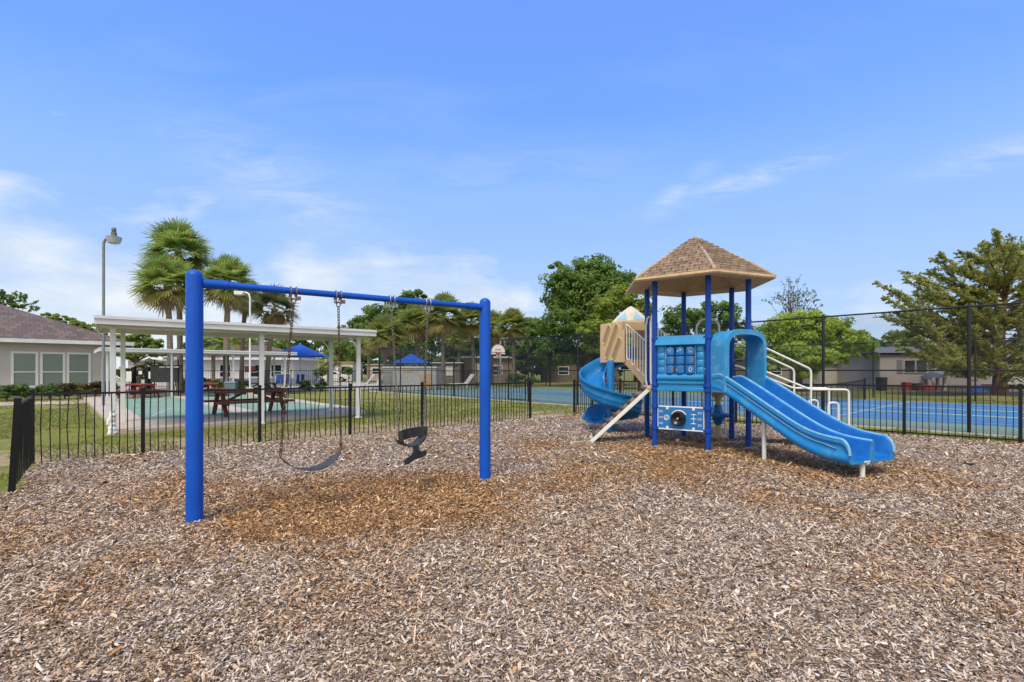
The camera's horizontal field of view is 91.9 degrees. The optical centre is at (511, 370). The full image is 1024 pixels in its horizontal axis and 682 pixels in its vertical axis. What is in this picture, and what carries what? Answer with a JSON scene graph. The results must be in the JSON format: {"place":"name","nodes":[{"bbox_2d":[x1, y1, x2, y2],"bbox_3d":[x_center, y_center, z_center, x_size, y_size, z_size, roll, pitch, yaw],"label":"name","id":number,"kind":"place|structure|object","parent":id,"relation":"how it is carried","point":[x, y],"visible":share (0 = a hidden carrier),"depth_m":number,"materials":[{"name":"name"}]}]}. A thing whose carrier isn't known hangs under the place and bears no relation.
{"place":"outdoors","nodes":[
{"label":"outdoors","id":0,"kind":"place"},
{"bbox_2d":[0,400,85,405],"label":"garden path","id":1,"kind":"structure","parent":0,"point":[39,402],"depth_m":22.79,"materials":[{"name":"concrete"}]},
{"bbox_2d":[131,367,137,394],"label":"gate pillar","id":2,"kind":"structure","parent":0,"point":[133,369],"depth_m":29.50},
{"bbox_2d":[0,371,1023,492],"bbox_3d":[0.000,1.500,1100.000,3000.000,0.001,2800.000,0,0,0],"label":"ground","id":3,"kind":"structure","parent":0,"point":[5,446],"depth_m":14.24,"materials":[{"name":"green plant"}]},
{"bbox_2d":[0,384,20,399],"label":"garden shrub","id":4,"kind":"object","parent":3,"relation":"on","point":[6,391],"visible":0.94,"depth_m":24.06,"materials":[{"name":"green plant"}]},
{"bbox_2d":[0,289,40,311],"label":"broadleaf tree","id":5,"kind":"object","parent":3,"relation":"on","point":[10,299],"visible":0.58,"depth_m":51.99,"materials":[{"name":"green plant"}]},
{"bbox_2d":[12,383,38,397],"bbox_3d":[-24.387,1.147,24.773,1.215,1.105,1.101,0,0,0],"label":"garden shrub","id":6,"kind":"object","parent":3,"relation":"on","point":[23,389],"visible":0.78,"depth_m":24.56,"materials":[{"name":"green plant"}]},
{"bbox_2d":[35,383,63,399],"bbox_3d":[-23.632,1.161,25.275,1.350,1.078,1.119,0,0,0],"label":"garden shrub","id":7,"kind":"object","parent":3,"relation":"on","point":[50,388],"visible":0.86,"depth_m":25.10,"materials":[{"name":"green plant"}]},
{"bbox_2d":[0,304,134,398],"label":"house","id":8,"kind":"structure","parent":3,"relation":"on","point":[36,350],"depth_m":27.96,"materials":[{"name":"paint"}]},
{"bbox_2d":[11,351,37,387],"bbox_3d":[-26.608,-0.040,27.023,0.080,1.980,1.067,0,0,44],"label":"window","id":9,"kind":"structure","parent":8,"relation":"in","point":[24,365],"depth_m":27.02,"materials":[{"name":"glass"}]},
{"bbox_2d":[40,352,64,385],"bbox_3d":[-25.827,-0.040,27.839,0.080,1.980,1.049,0,0,44],"label":"window","id":10,"kind":"structure","parent":8,"relation":"in","point":[52,364],"depth_m":27.83,"materials":[{"name":"glass"}]},
{"bbox_2d":[67,352,90,384],"bbox_3d":[-25.062,-0.040,28.637,0.080,1.980,1.060,0,0,44],"label":"window","id":11,"kind":"structure","parent":8,"relation":"in","point":[78,364],"depth_m":28.64,"materials":[{"name":"glass"}]},
{"bbox_2d":[56,383,79,398],"bbox_3d":[-23.327,1.165,25.885,1.077,1.069,1.064,0,0,27],"label":"garden shrub","id":12,"kind":"object","parent":3,"relation":"on","point":[65,387],"visible":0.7,"depth_m":25.71,"materials":[{"name":"brown plant"}]},
{"bbox_2d":[40,312,108,334],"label":"broadleaf tree","id":13,"kind":"object","parent":3,"relation":"on","point":[74,322],"visible":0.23,"depth_m":59.78,"materials":[{"name":"green plant"}]},
{"bbox_2d":[69,382,94,397],"bbox_3d":[-23.077,1.147,26.407,1.319,1.106,1.106,0,0,0],"label":"garden shrub","id":14,"kind":"object","parent":3,"relation":"on","point":[83,388],"visible":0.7,"depth_m":26.23,"materials":[{"name":"green plant"}]},
{"bbox_2d":[88,381,105,391],"bbox_3d":[-22.618,1.132,26.960,1.317,1.136,0.952,0,0,0],"label":"garden shrub","id":15,"kind":"object","parent":3,"relation":"on","point":[96,386],"visible":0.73,"depth_m":26.78,"materials":[{"name":"brown plant"}]},
{"bbox_2d":[116,334,166,382],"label":"broadleaf tree","id":16,"kind":"object","parent":3,"relation":"on","point":[147,341],"visible":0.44,"depth_m":43.63,"materials":[{"name":"green plant"}]},
{"bbox_2d":[145,367,149,394],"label":"gate pillar","id":17,"kind":"structure","parent":3,"relation":"on","point":[147,370],"depth_m":29.50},
{"bbox_2d":[135,358,164,388],"bbox_3d":[-29.285,0.306,39.984,3.008,2.787,2.167,0,0,32],"label":"olive shrub","id":18,"kind":"object","parent":3,"relation":"on","point":[141,365],"visible":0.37,"depth_m":39.81,"materials":[{"name":"green plant"}]},
{"bbox_2d":[126,359,174,384],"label":"building","id":19,"kind":"structure","parent":3,"relation":"on","point":[130,364],"depth_m":50.08,"materials":[{"name":"white paint"}]},
{"bbox_2d":[126,249,205,393],"bbox_3d":[-20.481,-2.790,29.419,4.173,8.781,4.316,0,0,0],"label":"palm tree","id":20,"kind":"object","parent":3,"relation":"on","point":[167,271],"visible":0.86,"depth_m":28.79,"materials":[{"name":"green plant"}]},
{"bbox_2d":[150,359,182,395],"bbox_3d":[-18.826,0.450,26.983,1.540,2.100,0.410,0,0,-4],"label":"scoreboard","id":21,"kind":"object","parent":3,"relation":"on","point":[159,373],"visible":0.88,"depth_m":26.95,"materials":[{"name":"metal"}]},
{"bbox_2d":[134,215,215,393],"bbox_3d":[-21.520,-4.183,31.998,4.694,11.567,4.741,0,0,0],"label":"palm tree","id":22,"kind":"object","parent":3,"relation":"on","point":[176,236],"visible":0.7,"depth_m":31.43,"materials":[{"name":"green plant"}]},
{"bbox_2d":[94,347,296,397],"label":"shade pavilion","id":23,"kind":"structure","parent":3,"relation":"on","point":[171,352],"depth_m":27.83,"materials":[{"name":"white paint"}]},
{"bbox_2d":[204,337,233,388],"bbox_3d":[-24.074,-1.045,40.008,2.998,5.289,2.939,0,0,0],"label":"palm tree","id":24,"kind":"object","parent":3,"relation":"on","point":[213,345],"visible":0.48,"depth_m":39.86,"materials":[{"name":"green plant"}]},
{"bbox_2d":[82,393,365,434],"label":"concrete slab","id":25,"kind":"structure","parent":3,"relation":"on","point":[123,424],"depth_m":15.12,"materials":[{"name":"concrete"}]},
{"bbox_2d":[102,227,121,404],"bbox_3d":[-16.146,-2.086,20.036,0.677,7.373,0.538,0,0,31],"label":"lamp post","id":26,"kind":"object","parent":25,"relation":"on","point":[113,238],"visible":0.96,"depth_m":19.96,"materials":[{"name":"metal"}]},
{"bbox_2d":[116,383,166,398],"bbox_3d":[-19.223,1.073,25.513,1.900,0.777,1.678,0,0,28],"label":"picnic table","id":27,"kind":"object","parent":25,"relation":"on","point":[139,385],"visible":0.61,"depth_m":25.38,"materials":[{"name":"red paint"}]},
{"bbox_2d":[116,396,239,418],"bbox_3d":[-14.829,1.406,20.873,2.550,0.001,15.600,0,0,-42],"label":"shuffleboard court","id":28,"kind":"object","parent":25,"relation":"on","point":[154,406],"visible":0.6,"depth_m":18.73,"materials":[{"name":"green paint"}]},
{"bbox_2d":[204,390,293,416],"bbox_3d":[-8.476,1.033,15.983,1.678,0.777,2.242,0,0,45],"label":"picnic table","id":29,"kind":"object","parent":25,"relation":"on","point":[232,400],"visible":0.69,"depth_m":15.69,"materials":[{"name":"red wood"}]},
{"bbox_2d":[204,394,343,412],"bbox_3d":[-12.351,1.406,23.090,2.700,0.001,15.600,0,0,-42],"label":"shuffleboard court","id":30,"kind":"object","parent":25,"relation":"on","point":[291,406],"visible":0.4,"depth_m":19.80,"materials":[{"name":"green paint"}]},
{"bbox_2d":[224,381,238,394],"bbox_3d":[-16.110,1.055,28.400,0.610,0.850,0.541,0,0,-11],"label":"storage bin","id":31,"kind":"object","parent":3,"relation":"on","point":[230,384],"visible":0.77,"depth_m":28.17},
{"bbox_2d":[202,253,261,387],"bbox_3d":[-17.698,-2.920,30.906,3.919,9.040,3.893,0,0,-17],"label":"palm tree","id":32,"kind":"object","parent":3,"relation":"on","point":[229,268],"visible":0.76,"depth_m":30.56,"materials":[{"name":"green plant"}]},
{"bbox_2d":[94,315,376,424],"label":"shade pavilion","id":33,"kind":"structure","parent":3,"relation":"on","point":[114,325],"depth_m":13.63,"materials":[{"name":"white paint"}]},
{"bbox_2d":[106,410,117,434],"bbox_3d":[-9.319,1.219,11.533,0.233,0.587,0.206,0,0,0],"label":"plastic wrap","id":34,"kind":"object","parent":33,"relation":"attached to","point":[109,424],"visible":0.84,"depth_m":11.48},
{"bbox_2d":[234,291,253,396],"bbox_3d":[-13.998,-1.321,25.900,0.982,5.641,0.404,0,0,0],"label":"lamp post","id":35,"kind":"object","parent":3,"relation":"on","point":[242,293],"visible":0.81,"depth_m":25.86,"materials":[{"name":"metal"}]},
{"bbox_2d":[229,321,258,350],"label":"palm tree","id":36,"kind":"object","parent":3,"relation":"on","point":[236,344],"visible":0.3,"depth_m":41.71,"materials":[{"name":"green plant"}]},
{"bbox_2d":[163,345,325,385],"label":"pool house","id":37,"kind":"structure","parent":3,"relation":"on","point":[308,363],"depth_m":46.71,"materials":[{"name":"concrete"}]},
{"bbox_2d":[248,364,258,377],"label":"window","id":38,"kind":"structure","parent":37,"relation":"in","point":[253,375],"depth_m":46.69,"materials":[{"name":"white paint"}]},
{"bbox_2d":[270,364,281,377],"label":"window","id":39,"kind":"structure","parent":37,"relation":"in","point":[277,366],"depth_m":46.88,"materials":[{"name":"white paint"}]},
{"bbox_2d":[231,283,264,388],"bbox_3d":[-18.829,-2.426,35.028,2.963,8.054,2.929,0,0,0],"label":"palm tree","id":40,"kind":"object","parent":3,"relation":"on","point":[244,314],"visible":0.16,"depth_m":34.87,"materials":[{"name":"green plant"}]},
{"bbox_2d":[116,370,380,394],"bbox_3d":[-17.053,0.825,33.250,16.165,1.750,0.071,0,0,-24],"label":"iron fence","id":41,"kind":"object","parent":3,"relation":"on","point":[322,390],"visible":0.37,"depth_m":34.04,"materials":[{"name":"metal"}]},
{"bbox_2d":[116,382,382,389],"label":"pool deck","id":42,"kind":"structure","parent":3,"relation":"on","point":[343,384],"depth_m":45.37,"materials":[{"name":"concrete"}]},
{"bbox_2d":[272,344,328,380],"bbox_3d":[-16.248,-0.273,38.000,3.769,3.546,3.769,0,0,-12],"label":"pool umbrella","id":43,"kind":"object","parent":42,"relation":"on","point":[302,351],"visible":0.77,"depth_m":37.29,"materials":[{"name":"blue fabric"}]},
{"bbox_2d":[313,366,327,380],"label":"garden shrub","id":44,"kind":"object","parent":42,"relation":"on","point":[322,368],"visible":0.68,"depth_m":43.77,"materials":[{"name":"green plant"}]},
{"bbox_2d":[207,338,295,348],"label":"broadleaf tree","id":45,"kind":"object","parent":3,"relation":"on","point":[276,345],"visible":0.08,"depth_m":76.42,"materials":[{"name":"green plant"}]},
{"bbox_2d":[240,382,280,394],"bbox_3d":[-14.954,1.123,29.500,1.900,0.777,1.678,0,0,-17],"label":"picnic table","id":46,"kind":"object","parent":3,"relation":"on","point":[254,387],"visible":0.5,"depth_m":29.41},
{"bbox_2d":[243,283,301,386],"bbox_3d":[-16.329,-2.230,34.003,3.795,7.661,3.696,0,0,0],"label":"palm tree","id":47,"kind":"object","parent":3,"relation":"on","point":[276,317],"visible":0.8,"depth_m":33.62,"materials":[{"name":"green plant"}]},
{"bbox_2d":[29,380,531,463],"bbox_3d":[-3.575,0.997,11.664,11.182,1.406,0.072,0,0,-42],"label":"iron fence","id":48,"kind":"object","parent":3,"relation":"on","point":[143,391],"visible":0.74,"depth_m":10.19,"materials":[{"name":"metal"}]},
{"bbox_2d":[298,380,311,391],"bbox_3d":[-14.593,1.168,35.046,1.017,1.064,0.889,0,0,27],"label":"garden shrub","id":49,"kind":"object","parent":3,"relation":"on","point":[304,383],"visible":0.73,"depth_m":34.89,"materials":[{"name":"green plant"}]},
{"bbox_2d":[275,339,352,361],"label":"broadleaf tree","id":50,"kind":"object","parent":3,"relation":"on","point":[315,345],"visible":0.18,"depth_m":78.39,"materials":[{"name":"green plant"}]},
{"bbox_2d":[315,349,342,385],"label":"palm tree","id":51,"kind":"object","parent":3,"relation":"on","point":[326,363],"visible":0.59,"depth_m":45.83,"materials":[{"name":"green plant"}]},
{"bbox_2d":[319,371,349,381],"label":"parked car","id":52,"kind":"object","parent":3,"relation":"on","point":[343,377],"visible":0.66,"depth_m":65.32,"materials":[{"name":"white metal"}]},
{"bbox_2d":[318,362,364,380],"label":"mobile home","id":53,"kind":"object","parent":3,"relation":"on","point":[350,364],"visible":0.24,"depth_m":69.85,"materials":[{"name":"white"}]},
{"bbox_2d":[333,353,377,374],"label":"broadleaf tree","id":54,"kind":"object","parent":3,"relation":"on","point":[371,361],"visible":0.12,"depth_m":88.81,"materials":[{"name":"green plant"}]},
{"bbox_2d":[354,329,377,383],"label":"palm tree","id":55,"kind":"object","parent":3,"relation":"on","point":[368,352],"visible":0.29,"depth_m":53.71,"materials":[{"name":"green plant"}]},
{"bbox_2d":[365,364,393,380],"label":"mobile home","id":56,"kind":"object","parent":3,"relation":"on","point":[373,366],"visible":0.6,"depth_m":72.00,"materials":[{"name":"white paint"}]},
{"bbox_2d":[362,311,407,385],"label":"palm tree","id":57,"kind":"object","parent":3,"relation":"on","point":[381,324],"visible":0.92,"depth_m":46.24,"materials":[{"name":"green plant"}]},
{"bbox_2d":[333,288,463,365],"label":"oak tree","id":58,"kind":"object","parent":3,"relation":"on","point":[360,321],"visible":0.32,"depth_m":60.50,"materials":[{"name":"green plant"}]},
{"bbox_2d":[382,366,439,389],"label":"pump house","id":59,"kind":"structure","parent":3,"relation":"on","point":[408,377],"depth_m":38.08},
{"bbox_2d":[396,304,433,365],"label":"palm tree","id":60,"kind":"object","parent":3,"relation":"on","point":[415,331],"visible":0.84,"depth_m":48.05,"materials":[{"name":"green plant"}]},
{"bbox_2d":[419,351,446,365],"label":"broadleaf tree","id":61,"kind":"object","parent":3,"relation":"on","point":[427,354],"visible":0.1,"depth_m":74.30,"materials":[{"name":"green plant"}]},
{"bbox_2d":[419,291,469,383],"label":"palm tree","id":62,"kind":"object","parent":3,"relation":"on","point":[442,325],"visible":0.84,"depth_m":46.34,"materials":[{"name":"green plant"}]},
{"bbox_2d":[432,362,463,383],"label":"mobile home","id":63,"kind":"object","parent":3,"relation":"on","point":[455,366],"visible":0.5,"depth_m":56.00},
{"bbox_2d":[445,326,474,382],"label":"palm tree","id":64,"kind":"object","parent":3,"relation":"on","point":[458,340],"visible":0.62,"depth_m":55.56,"materials":[{"name":"green plant"}]},
{"bbox_2d":[381,371,546,389],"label":"iron fence","id":65,"kind":"object","parent":3,"relation":"on","point":[491,371],"visible":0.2,"depth_m":46.66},
{"bbox_2d":[380,349,549,390],"bbox_3d":[-2.865,0.065,39.908,16.920,3.270,0.068,0,0,-41],"label":"chain link fence","id":66,"kind":"object","parent":3,"relation":"on","point":[467,366],"visible":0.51,"depth_m":39.19,"materials":[{"name":"black metal"}]},
{"bbox_2d":[437,335,493,361],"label":"broadleaf tree","id":67,"kind":"object","parent":3,"relation":"on","point":[466,349],"visible":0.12,"depth_m":68.93,"materials":[{"name":"green plant"}]},
{"bbox_2d":[454,301,492,385],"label":"palm tree","id":68,"kind":"object","parent":3,"relation":"on","point":[472,330],"visible":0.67,"depth_m":48.22,"materials":[{"name":"green plant"}]},
{"bbox_2d":[461,356,511,382],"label":"mobile home","id":69,"kind":"object","parent":3,"relation":"on","point":[502,368],"visible":0.18,"depth_m":58.06,"materials":[{"name":"beige paint"}]},
{"bbox_2d":[478,309,502,384],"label":"palm tree","id":70,"kind":"object","parent":3,"relation":"on","point":[494,319],"visible":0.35,"depth_m":51.31,"materials":[{"name":"green plant"}]},
{"bbox_2d":[491,344,504,384],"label":"basketball hoop","id":71,"kind":"object","parent":3,"relation":"on","point":[498,348],"visible":0.58,"depth_m":45.33,"materials":[{"name":"white paint"}]},
{"bbox_2d":[495,340,516,357],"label":"broadleaf tree","id":72,"kind":"object","parent":3,"relation":"on","point":[507,350],"visible":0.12,"depth_m":72.72,"materials":[{"name":"green plant"}]},
{"bbox_2d":[0,412,1023,681],"bbox_3d":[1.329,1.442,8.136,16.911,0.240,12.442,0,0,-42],"label":"wood chips","id":73,"kind":"object","parent":3,"relation":"on","point":[164,538],"visible":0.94,"depth_m":3.77,"materials":[{"name":"wood"}]},
{"bbox_2d":[8,396,32,491],"bbox_3d":[-6.900,1.020,6.958,0.140,1.366,2.432,0,0,-42],"label":"fence section","id":74,"kind":"object","parent":73,"relation":"on","point":[21,428],"visible":0.8,"depth_m":6.55,"materials":[{"name":"metal"}]},
{"bbox_2d":[185,270,490,522],"bbox_3d":[-1.758,0.402,5.859,3.522,2.796,0.152,0,0,-35],"label":"swing frame","id":75,"kind":"object","parent":73,"relation":"on","point":[196,283],"visible":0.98,"depth_m":4.91,"materials":[{"name":"blue paint"}]},
{"bbox_2d":[279,303,341,470],"bbox_3d":[-2.239,0.185,5.527,0.658,1.855,0.128,0,0,-26],"label":"belt swing","id":76,"kind":"object","parent":75,"relation":"hanging from","point":[332,459],"visible":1,"depth_m":5.55,"materials":[{"name":"rubber"}]},
{"bbox_2d":[391,310,427,464],"bbox_3d":[-1.265,0.200,6.184,0.215,1.883,0.476,0,0,35],"label":"toddler swing","id":77,"kind":"object","parent":75,"relation":"hanging from","point":[420,432],"visible":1,"depth_m":6.18,"materials":[{"name":"black rubber"}]},
{"bbox_2d":[711,392,728,438],"bbox_3d":[4.580,1.005,11.000,0.580,1.090,0.580,0,0,0],"label":"play pod","id":78,"kind":"object","parent":73,"relation":"on","point":[718,415],"visible":0.77,"depth_m":10.91,"materials":[{"name":"beige plastic"}]},
{"bbox_2d":[579,236,894,478],"bbox_3d":[4.088,-0.481,10.236,3.753,4.563,6.495,0,0,-42],"label":"play structure","id":79,"kind":"object","parent":73,"relation":"on","point":[652,360],"visible":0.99,"depth_m":9.48,"materials":[{"name":"plastic"}]},
{"bbox_2d":[493,307,530,386],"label":"palm tree","id":80,"kind":"object","parent":3,"relation":"on","point":[513,317],"visible":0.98,"depth_m":45.47,"materials":[{"name":"green plant"}]},
{"bbox_2d":[510,317,550,382],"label":"broadleaf tree","id":81,"kind":"object","parent":3,"relation":"on","point":[533,332],"visible":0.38,"depth_m":58.96,"materials":[{"name":"green plant"}]},
{"bbox_2d":[388,387,728,404],"bbox_3d":[2.313,1.484,32.312,13.300,0.001,20.500,0,0,-41],"label":"court teal","id":82,"kind":"object","parent":3,"relation":"on","point":[557,396],"visible":0.4,"depth_m":30.42,"materials":[{"name":"paint"}]},
{"bbox_2d":[492,390,693,400],"bbox_3d":[3.842,1.480,30.194,2.200,0.001,14.700,0,0,-41],"label":"tennis court","id":83,"kind":"object","parent":82,"relation":"on","point":[571,394],"visible":0.4,"depth_m":30.34,"materials":[{"name":"paint"}]},
{"bbox_2d":[540,362,618,381],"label":"mobile home","id":84,"kind":"object","parent":3,"relation":"on","point":[560,375],"visible":0.2,"depth_m":62.00,"materials":[{"name":"brown"}]},
{"bbox_2d":[533,253,640,367],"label":"oak tree","id":85,"kind":"object","parent":3,"relation":"on","point":[569,306],"visible":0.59,"depth_m":45.42,"materials":[{"name":"green plant"}]},
{"bbox_2d":[575,282,657,389],"bbox_3d":[8.305,-2.610,38.190,6.825,8.620,3.854,0,0,-35],"label":"yellow green tree","id":86,"kind":"object","parent":3,"relation":"on","point":[612,300],"visible":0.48,"depth_m":37.84,"materials":[{"name":"green plant"}]},
{"bbox_2d":[371,391,1023,437],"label":"court kerb","id":87,"kind":"structure","parent":3,"relation":"on","point":[950,431],"depth_m":12.90,"materials":[{"name":"concrete"}]},
{"bbox_2d":[378,302,1023,435],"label":"chain link fence","id":88,"kind":"object","parent":3,"relation":"on","point":[410,359],"visible":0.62,"depth_m":13.85,"materials":[{"name":"black metal"}]},
{"bbox_2d":[387,387,1023,434],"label":"court surround","id":89,"kind":"object","parent":3,"relation":"on","point":[919,424],"visible":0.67,"depth_m":13.60,"materials":[{"name":"blue paint"}]},
{"bbox_2d":[784,378,865,404],"bbox_3d":[13.320,0.990,21.150,12.600,1.220,0.098,0,0,-41],"label":"court net","id":90,"kind":"object","parent":89,"relation":"on","point":[864,379],"visible":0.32,"depth_m":22.77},
{"bbox_2d":[659,300,756,346],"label":"oak tree","id":91,"kind":"object","parent":3,"relation":"on","point":[671,318],"visible":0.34,"depth_m":51.40,"materials":[{"name":"green plant"}]},
{"bbox_2d":[734,338,770,373],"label":"broadleaf tree","id":92,"kind":"object","parent":3,"relation":"on","point":[737,355],"visible":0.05,"depth_m":66.64,"materials":[{"name":"green plant"}]},
{"bbox_2d":[734,356,787,382],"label":"mobile home","id":93,"kind":"object","parent":3,"relation":"on","point":[780,373],"visible":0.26,"depth_m":60.00,"materials":[{"name":"grey metal"}]},
{"bbox_2d":[550,337,1023,401],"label":"chain-link fence","id":94,"kind":"object","parent":3,"relation":"on","point":[873,355],"visible":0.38,"depth_m":26.63,"materials":[{"name":"black metal"}]},
{"bbox_2d":[762,275,822,379],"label":"sparse tree","id":95,"kind":"object","parent":3,"relation":"on","point":[792,301],"visible":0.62,"depth_m":43.81,"materials":[{"name":"grey plant"}]},
{"bbox_2d":[573,378,1023,443],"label":"iron fence","id":96,"kind":"object","parent":3,"relation":"on","point":[1020,387],"visible":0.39,"depth_m":11.39,"materials":[{"name":"metal"}]},
{"bbox_2d":[735,308,880,390],"bbox_3d":[22.581,-1.393,35.913,11.840,6.185,5.645,0,0,-9],"label":"bright green tree","id":97,"kind":"object","parent":3,"relation":"on","point":[775,331],"visible":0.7,"depth_m":35.26,"materials":[{"name":"green plant"}]},
{"bbox_2d":[788,363,837,386],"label":"mobile home","id":98,"kind":"object","parent":3,"relation":"on","point":[826,375],"visible":0.01,"depth_m":44.02,"materials":[{"name":"white paint"}]},
{"bbox_2d":[642,398,1023,427],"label":"blue court","id":99,"kind":"object","parent":3,"relation":"on","point":[994,422],"depth_m":17.85,"materials":[{"name":"paint"}]},
{"bbox_2d":[691,401,1016,417],"bbox_3d":[15.961,1.480,15.283,0.420,0.001,22.900,0,0,-41],"label":"court line","id":100,"kind":"object","parent":99,"relation":"on","point":[914,412],"visible":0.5,"depth_m":16.98,"materials":[{"name":"white paint"}]},
{"bbox_2d":[876,377,887,390],"bbox_3d":[27.174,1.000,36.400,0.591,1.000,0.492,0,0,-11],"label":"plastic bin","id":101,"kind":"object","parent":3,"relation":"on","point":[879,382],"visible":0.69,"depth_m":36.20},
{"bbox_2d":[880,329,927,346],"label":"broadleaf tree","id":102,"kind":"object","parent":3,"relation":"on","point":[897,331],"visible":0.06,"depth_m":57.41,"materials":[{"name":"green plant"}]},
{"bbox_2d":[838,346,1006,389],"bbox_3d":[33.025,-0.185,40.948,9.160,3.570,7.360,0,0,7],"label":"mobile home","id":103,"kind":"object","parent":3,"relation":"on","point":[887,365],"visible":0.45,"depth_m":37.91,"materials":[{"name":"grey"}]},
{"bbox_2d":[904,360,926,372],"bbox_3d":[30.718,-0.300,37.681,1.600,1.000,0.080,0,0,7],"label":"window","id":104,"kind":"structure","parent":103,"relation":"in","point":[920,363],"depth_m":37.69,"materials":[{"name":"grey"}]},
{"bbox_2d":[872,227,1023,394],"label":"cedar tree","id":105,"kind":"object","parent":3,"relation":"on","point":[1008,256],"visible":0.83,"depth_m":29.29,"materials":[{"name":"green plant"}]},
{"bbox_2d":[0,0,1023,369],"label":"sky","id":106,"kind":"structure","parent":0,"point":[466,149],"materials":[{"name":"blue"}]},
{"bbox_2d":[917,389,1023,395],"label":"bare dirt","id":107,"kind":"structure","parent":0,"point":[988,393],"depth_m":33.26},
{"bbox_2d":[920,373,946,390],"bbox_3d":[31.343,0.835,36.800,1.560,1.330,1.560,0,0,0],"label":"blue covered stall","id":108,"kind":"object","parent":107,"relation":"on","point":[931,377],"visible":0.65,"depth_m":36.50,"materials":[{"name":"fabric"}]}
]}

